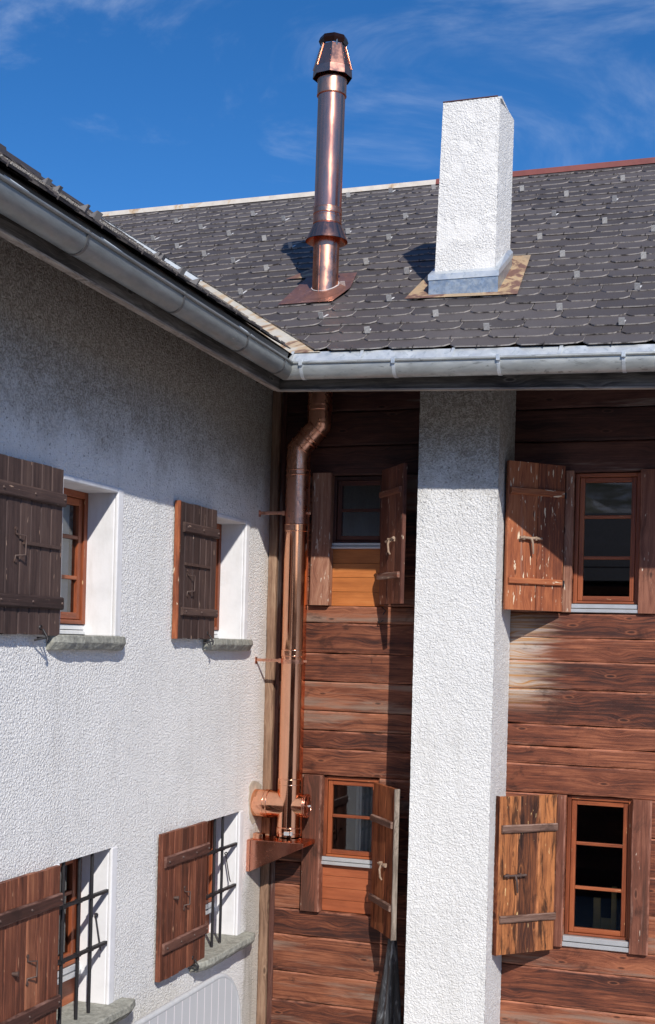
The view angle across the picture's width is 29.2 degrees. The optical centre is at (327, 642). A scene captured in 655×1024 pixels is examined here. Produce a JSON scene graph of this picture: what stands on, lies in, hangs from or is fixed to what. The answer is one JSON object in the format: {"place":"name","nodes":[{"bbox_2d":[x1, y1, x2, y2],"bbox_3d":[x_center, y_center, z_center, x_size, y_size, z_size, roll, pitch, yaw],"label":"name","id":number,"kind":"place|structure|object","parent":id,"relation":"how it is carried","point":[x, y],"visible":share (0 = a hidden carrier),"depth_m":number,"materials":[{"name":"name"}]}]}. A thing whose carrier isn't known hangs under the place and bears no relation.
{"place":"outdoors","nodes":[
{"label":"outdoors","id":0,"kind":"place"},
{"bbox_2d":[0,0,654,217],"label":"sky","id":1,"kind":"structure","parent":0,"point":[121,104],"materials":[{"name":"blue"}]},
{"label":"ground","id":2,"kind":"structure","parent":0,"visible":0},
{"bbox_2d":[0,143,292,1023],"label":"plaster house","id":3,"kind":"structure","parent":2,"relation":"on","point":[136,401],"depth_m":8.27,"materials":[{"name":"white paint"}]},
{"bbox_2d":[60,505,69,611],"bbox_3d":[-1.788,-0.557,7.943,0.033,0.840,0.560,1,0,19],"label":"curtain","id":4,"kind":"object","parent":3,"relation":"hanging from","point":[65,553],"visible":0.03,"depth_m":8.18,"materials":[{"name":"fabric"}]},
{"bbox_2d":[67,544,69,619],"bbox_3d":[-1.702,-0.389,8.228,0.024,0.510,0.038,1,0,38],"label":"curtain","id":5,"kind":"object","parent":3,"relation":"hanging from","point":[68,580],"visible":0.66,"depth_m":8.22,"materials":[{"name":"beige fabric"}]},
{"bbox_2d":[57,858,81,984],"bbox_3d":[-1.769,1.771,8.016,0.100,0.838,0.652,1,0,19],"label":"window","id":6,"kind":"structure","parent":3,"relation":"in","point":[72,865],"depth_m":8.23,"materials":[{"name":"orange wood"}]},
{"bbox_2d":[60,488,87,634],"bbox_3d":[-1.734,-0.518,7.966,0.085,0.930,0.682,1,0,19],"label":"window","id":7,"kind":"structure","parent":3,"relation":"in","point":[77,499],"depth_m":8.20,"materials":[{"name":"orange wood"}]},
{"bbox_2d":[206,820,214,914],"bbox_3d":[-1.069,1.796,10.044,0.100,0.823,0.642,1,0,19],"label":"window","id":8,"kind":"structure","parent":3,"relation":"in","point":[210,823],"depth_m":10.28,"materials":[{"name":"orange wood"}]},
{"bbox_2d":[214,524,221,637],"bbox_3d":[-1.019,-0.502,10.037,0.085,0.935,0.622,1,0,19],"label":"window","id":9,"kind":"structure","parent":3,"relation":"in","point":[218,545],"depth_m":10.28,"materials":[{"name":"orange wood"}]},
{"bbox_2d":[132,973,240,1023],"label":"panel","id":10,"kind":"object","parent":2,"relation":"on","point":[214,999],"visible":1,"depth_m":8.62,"materials":[{"name":"white plastic"}]},
{"bbox_2d":[101,95,654,1023],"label":"timber house","id":11,"kind":"structure","parent":2,"relation":"on","point":[471,349],"depth_m":9.90,"materials":[{"name":"wood"}]},
{"bbox_2d":[246,32,356,871],"bbox_3d":[-0.172,-1.553,10.519,0.720,6.929,0.650,1,0,19],"label":"copper flue","id":12,"kind":"object","parent":11,"relation":"attached to","point":[287,804],"visible":0.99,"depth_m":10.37,"materials":[{"name":"metal"}]},
{"bbox_2d":[321,775,379,867],"bbox_3d":[0.205,1.507,10.556,0.510,0.742,0.095,1,0,19],"label":"window","id":13,"kind":"structure","parent":11,"relation":"in","point":[340,857],"depth_m":10.57,"materials":[{"name":"orange wood"}]},
{"bbox_2d":[332,476,381,548],"bbox_3d":[0.279,-1.085,10.554,0.495,0.607,0.095,1,0,19],"label":"window","id":14,"kind":"structure","parent":11,"relation":"in","point":[340,541],"depth_m":10.57,"materials":[{"name":"brown wood"}]},
{"bbox_2d":[355,786,372,851],"bbox_3d":[0.311,1.479,10.628,0.150,0.620,0.014,1,0,20],"label":"curtain","id":15,"kind":"object","parent":11,"relation":"hanging from","point":[363,828],"depth_m":10.63,"materials":[{"name":"grey fabric"}]},
{"bbox_2d":[376,925,401,1023],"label":"plastic sheet","id":16,"kind":"object","parent":11,"relation":"hanging from","point":[389,1007],"visible":0.85,"depth_m":10.21,"materials":[{"name":"black plastic"}]},
{"bbox_2d":[562,794,632,952],"bbox_3d":[2.126,1.809,9.874,0.520,1.183,0.125,1,0,19],"label":"window","id":17,"kind":"structure","parent":11,"relation":"in","point":[574,936],"depth_m":9.87,"materials":[{"name":"orange wood"}]},
{"bbox_2d":[593,886,616,929],"bbox_3d":[2.293,2.561,10.320,0.230,1.200,0.470,1,0,19],"label":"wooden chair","id":18,"kind":"object","parent":11,"relation":"in","point":[599,922],"visible":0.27,"depth_m":10.10,"materials":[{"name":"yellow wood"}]},
{"bbox_2d":[571,472,640,613],"bbox_3d":[2.193,-0.779,9.874,0.520,1.099,0.125,1,0,19],"label":"window","id":19,"kind":"structure","parent":11,"relation":"in","point":[588,604],"depth_m":9.87,"materials":[{"name":"orange wood"}]}
]}

